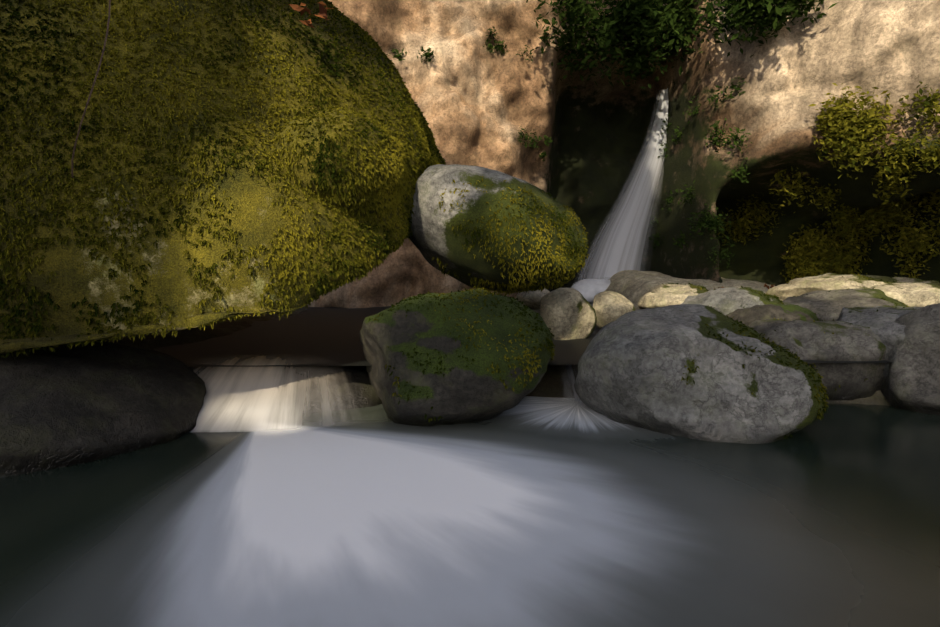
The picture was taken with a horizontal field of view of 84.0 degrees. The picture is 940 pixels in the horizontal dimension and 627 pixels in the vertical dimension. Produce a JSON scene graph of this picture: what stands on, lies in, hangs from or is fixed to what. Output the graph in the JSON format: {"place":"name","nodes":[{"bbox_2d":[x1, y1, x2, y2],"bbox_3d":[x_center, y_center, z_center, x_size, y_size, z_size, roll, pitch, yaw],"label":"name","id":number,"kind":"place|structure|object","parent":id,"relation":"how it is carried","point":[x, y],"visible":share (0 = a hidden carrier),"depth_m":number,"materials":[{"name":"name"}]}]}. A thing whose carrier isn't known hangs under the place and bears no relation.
{"place":"outdoors","nodes":[
{"label":"outdoors","id":0,"kind":"place"},
{"bbox_2d":[0,0,445,357],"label":"big moss fronds","id":1,"kind":"object","parent":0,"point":[427,141],"visible":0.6,"depth_m":2.99,"materials":[{"name":"green plant"}]},
{"bbox_2d":[71,0,110,177],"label":"dry hanging stems","id":2,"kind":"object","parent":1,"relation":"attached to","point":[91,90],"visible":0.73,"depth_m":2.63,"materials":[{"name":"brown"}]},
{"bbox_2d":[409,164,587,290],"bbox_3d":[0.120,-0.726,4.513,1.405,1.057,1.393,4,6,35],"label":"boulder","id":3,"kind":"object","parent":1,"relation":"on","point":[432,223],"visible":0.71,"depth_m":4.01,"materials":[{"name":"grey stone"}]},
{"bbox_2d":[408,165,589,295],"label":"moss fronds","id":4,"kind":"object","parent":3,"relation":"on","point":[530,285],"visible":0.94,"depth_m":4.13,"materials":[{"name":"green plant"}]},
{"bbox_2d":[105,270,889,405],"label":"river bed ground","id":5,"kind":"structure","parent":0,"point":[633,286],"depth_m":5.34,"materials":[{"name":"stone"}]},
{"bbox_2d":[0,340,207,477],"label":"bank rock","id":6,"kind":"object","parent":5,"relation":"on","point":[63,405],"visible":0.56,"depth_m":2.91,"materials":[{"name":"grey stone"}]},
{"bbox_2d":[0,0,441,353],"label":"moss boulder","id":7,"kind":"object","parent":6,"relation":"on","point":[79,276],"visible":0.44,"depth_m":2.87,"materials":[{"name":"green plant"}]},
{"bbox_2d":[271,109,404,216],"bbox_3d":[-1.059,-0.949,3.780,1.168,0.924,1.339,0,5,-2],"label":"moss","id":8,"kind":"object","parent":7,"relation":"on","point":[304,174],"visible":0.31,"depth_m":3.20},
{"bbox_2d":[191,366,381,412],"bbox_3d":[-1.581,0.725,4.166,2.019,0.723,0.998,0,5,-2],"label":"rock ledge","id":9,"kind":"object","parent":5,"relation":"on","point":[364,394],"depth_m":3.86,"materials":[{"name":"stone"}]},
{"bbox_2d":[359,288,552,425],"bbox_3d":[-0.096,0.316,3.768,1.430,0.993,1.280,0,5,-2],"label":"boulder","id":10,"kind":"object","parent":5,"relation":"on","point":[461,393],"visible":0.96,"depth_m":3.30,"materials":[{"name":"grey stone"}]},
{"bbox_2d":[0,396,939,626],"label":"pool of water","id":11,"kind":"structure","parent":5,"relation":"on","point":[528,511],"depth_m":2.07,"materials":[{"name":"grey liquid"}]},
{"bbox_2d":[190,354,360,431],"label":"small waterfall","id":12,"kind":"structure","parent":11,"relation":"on","point":[255,394],"depth_m":3.49,"materials":[{"name":"liquid"}]},
{"bbox_2d":[561,365,580,401],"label":"small waterfall","id":13,"kind":"structure","parent":11,"relation":"on","point":[571,381],"depth_m":4.10,"materials":[{"name":"white liquid"}]},
{"bbox_2d":[289,1,773,288],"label":"fallen leaves","id":14,"kind":"object","parent":5,"relation":"on","point":[322,13],"visible":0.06,"depth_m":3.33,"materials":[{"name":"green plant"}]},
{"bbox_2d":[368,273,938,439],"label":"moss","id":15,"kind":"object","parent":5,"relation":"on","point":[820,416],"visible":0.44,"depth_m":3.36,"materials":[{"name":"green plant"}]},
{"bbox_2d":[637,283,706,308],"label":"rock","id":16,"kind":"object","parent":5,"relation":"on","point":[661,295],"visible":0.42,"depth_m":5.83,"materials":[{"name":"beige stone"}]},
{"bbox_2d":[574,304,824,443],"bbox_3d":[1.502,0.438,3.707,1.520,0.996,1.381,0,5,-2],"label":"grey boulder","id":17,"kind":"object","parent":5,"relation":"on","point":[632,368],"visible":0.81,"depth_m":3.19,"materials":[{"name":"grey stone"}]},
{"bbox_2d":[681,287,780,315],"bbox_3d":[2.678,0.010,5.445,1.007,0.575,0.932,3,6,33],"label":"rock","id":18,"kind":"object","parent":5,"relation":"on","point":[725,301],"visible":0.31,"depth_m":5.09,"materials":[{"name":"grey stone"}]},
{"bbox_2d":[726,304,818,325],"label":"rock","id":19,"kind":"object","parent":5,"relation":"on","point":[786,312],"visible":0.31,"depth_m":4.82,"materials":[{"name":"grey stone"}]},
{"bbox_2d":[747,319,885,400],"bbox_3d":[2.810,0.443,4.416,0.946,0.809,1.061,0,5,-2],"label":"rock","id":20,"kind":"object","parent":5,"relation":"on","point":[812,340],"visible":0.5,"depth_m":3.95,"materials":[{"name":"grey stone"}]},
{"bbox_2d":[783,288,905,320],"bbox_3d":[3.816,0.078,5.357,1.116,0.664,1.149,-4,6,-39],"label":"rock","id":21,"kind":"object","parent":5,"relation":"on","point":[826,305],"visible":0.23,"depth_m":5.10,"materials":[{"name":"grey stone"}]},
{"bbox_2d":[766,273,939,299],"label":"rock","id":22,"kind":"object","parent":5,"relation":"on","point":[796,287],"visible":0.25,"depth_m":6.44,"materials":[{"name":"beige stone"}]},
{"bbox_2d":[836,305,921,388],"bbox_3d":[3.462,0.360,4.194,0.834,0.818,1.180,-2,5,-19],"label":"rock","id":23,"kind":"object","parent":5,"relation":"on","point":[884,326],"visible":0.27,"depth_m":4.09,"materials":[{"name":"grey stone"}]},
{"bbox_2d":[870,282,939,306],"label":"rock","id":24,"kind":"object","parent":5,"relation":"on","point":[916,294],"visible":0.31,"depth_m":5.14,"materials":[{"name":"beige stone"}]},
{"bbox_2d":[880,303,939,414],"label":"rock","id":25,"kind":"object","parent":5,"relation":"on","point":[911,382],"visible":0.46,"depth_m":3.74,"materials":[{"name":"grey stone"}]},
{"bbox_2d":[154,301,892,366],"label":"pool water","id":26,"kind":"structure","parent":0,"point":[327,336],"depth_m":4.74,"materials":[{"name":"black liquid"}]},
{"bbox_2d":[516,288,548,309],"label":"rock","id":27,"kind":"object","parent":26,"relation":"on","point":[531,300],"visible":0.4,"depth_m":5.63,"materials":[{"name":"grey stone"}]},
{"bbox_2d":[540,288,596,339],"bbox_3d":[0.967,0.039,5.224,0.579,0.598,0.578,0,5,-2],"label":"pale stone","id":28,"kind":"object","parent":26,"relation":"on","point":[567,313],"visible":0.85,"depth_m":5.02,"materials":[{"name":"grey stone"}]},
{"bbox_2d":[571,277,609,301],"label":"waterfall","id":29,"kind":"structure","parent":26,"relation":"on","point":[589,293],"depth_m":10.46,"materials":[{"name":"white liquid"}]},
{"bbox_2d":[593,291,634,328],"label":"pale stone","id":30,"kind":"object","parent":26,"relation":"on","point":[609,306],"visible":0.6,"depth_m":5.45,"materials":[{"name":"beige stone"}]},
{"bbox_2d":[308,0,939,307],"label":"cliff face","id":31,"kind":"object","parent":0,"point":[479,104],"depth_m":9.54},
{"bbox_2d":[388,26,751,268],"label":"wall sprigs","id":32,"kind":"object","parent":31,"relation":"attached to","point":[715,223],"depth_m":9.31,"materials":[{"name":"green plant"}]},
{"bbox_2d":[573,89,668,300],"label":"waterfall","id":33,"kind":"structure","parent":31,"relation":"attached to","point":[619,251],"depth_m":10.86,"materials":[{"name":"liquid"}]},
{"bbox_2d":[526,0,838,90],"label":"foliage","id":34,"kind":"object","parent":31,"relation":"attached to","point":[630,20],"visible":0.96,"depth_m":9.22,"materials":[{"name":"green plant"}]},
{"bbox_2d":[716,81,939,282],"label":"cliff bushes","id":35,"kind":"object","parent":31,"relation":"attached to","point":[823,252],"visible":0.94,"depth_m":8.80,"materials":[{"name":"green plant"}]}
]}

